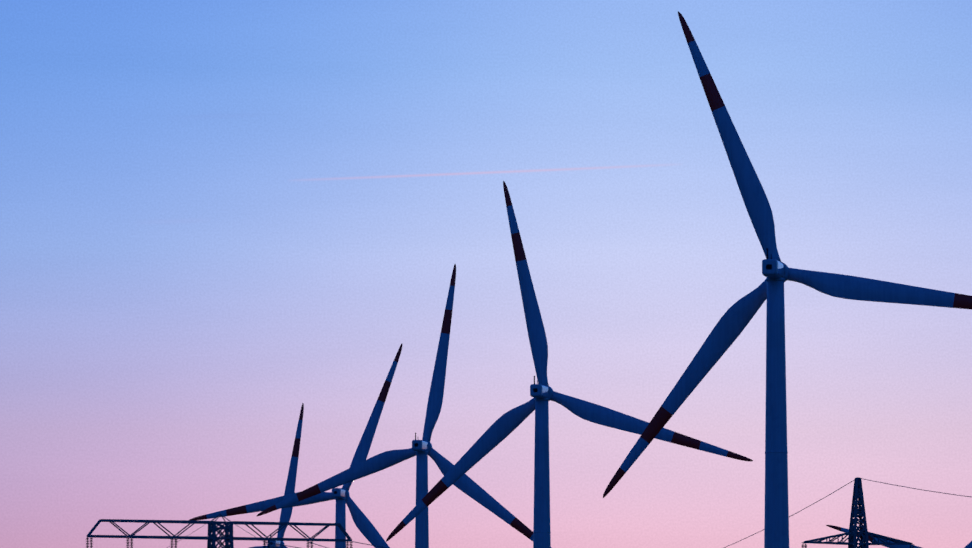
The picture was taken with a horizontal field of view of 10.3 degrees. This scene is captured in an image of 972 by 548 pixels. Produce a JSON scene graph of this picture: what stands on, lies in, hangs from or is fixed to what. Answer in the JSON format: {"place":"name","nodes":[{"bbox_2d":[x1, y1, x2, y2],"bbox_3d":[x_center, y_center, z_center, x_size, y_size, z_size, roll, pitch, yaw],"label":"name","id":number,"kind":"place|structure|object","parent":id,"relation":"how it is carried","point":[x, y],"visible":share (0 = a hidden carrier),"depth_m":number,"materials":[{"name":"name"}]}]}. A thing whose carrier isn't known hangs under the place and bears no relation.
{"place":"outdoors","nodes":[
{"label":"outdoors","id":0,"kind":"place"},
{"bbox_2d":[0,0,971,547],"label":"sky","id":1,"kind":"structure","parent":0,"point":[219,219],"materials":[{"name":"blue"}]},
{"label":"ground","id":2,"kind":"structure","parent":0,"visible":0},
{"bbox_2d":[86,514,352,547],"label":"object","id":3,"kind":"object","parent":2,"relation":"on","point":[213,538],"visible":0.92,"depth_m":1099.11,"materials":[{"name":"metal"}]},
{"bbox_2d":[249,403,303,547],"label":"wind turbine","id":4,"kind":"object","parent":2,"relation":"on","point":[285,514],"visible":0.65,"depth_m":1538.52,"materials":[{"name":"paint"}]},
{"bbox_2d":[190,344,402,547],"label":"wind turbine","id":5,"kind":"object","parent":2,"relation":"on","point":[363,523],"visible":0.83,"depth_m":1364.82,"materials":[{"name":"paint"}]},
{"bbox_2d":[257,264,532,547],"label":"wind turbine","id":6,"kind":"object","parent":2,"relation":"on","point":[422,450],"visible":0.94,"depth_m":1185.12,"materials":[{"name":"paint"}]},
{"bbox_2d":[386,181,752,547],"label":"wind turbine","id":7,"kind":"object","parent":2,"relation":"on","point":[506,424],"visible":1,"depth_m":1004.82,"materials":[{"name":"paint"}]},
{"bbox_2d":[603,11,971,547],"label":"wind turbine","id":8,"kind":"object","parent":2,"relation":"on","point":[732,323],"visible":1,"depth_m":769.83,"materials":[{"name":"paint"}]},
{"bbox_2d":[801,477,913,547],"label":"pylon donau","id":9,"kind":"object","parent":2,"relation":"on","point":[863,532],"visible":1,"depth_m":797.66,"materials":[{"name":"metal"}]},
{"bbox_2d":[167,478,970,547],"bbox_3d":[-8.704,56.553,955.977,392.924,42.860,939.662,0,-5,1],"label":"power line conductors","id":10,"kind":"object","parent":9,"relation":"on","point":[724,547],"visible":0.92,"depth_m":838.01,"materials":[{"name":"metal"}]},
{"bbox_2d":[826,525,971,547],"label":"wind turbine","id":11,"kind":"object","parent":2,"relation":"on","point":[845,530],"visible":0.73,"depth_m":1685.59,"materials":[{"name":"paint"}]}
]}

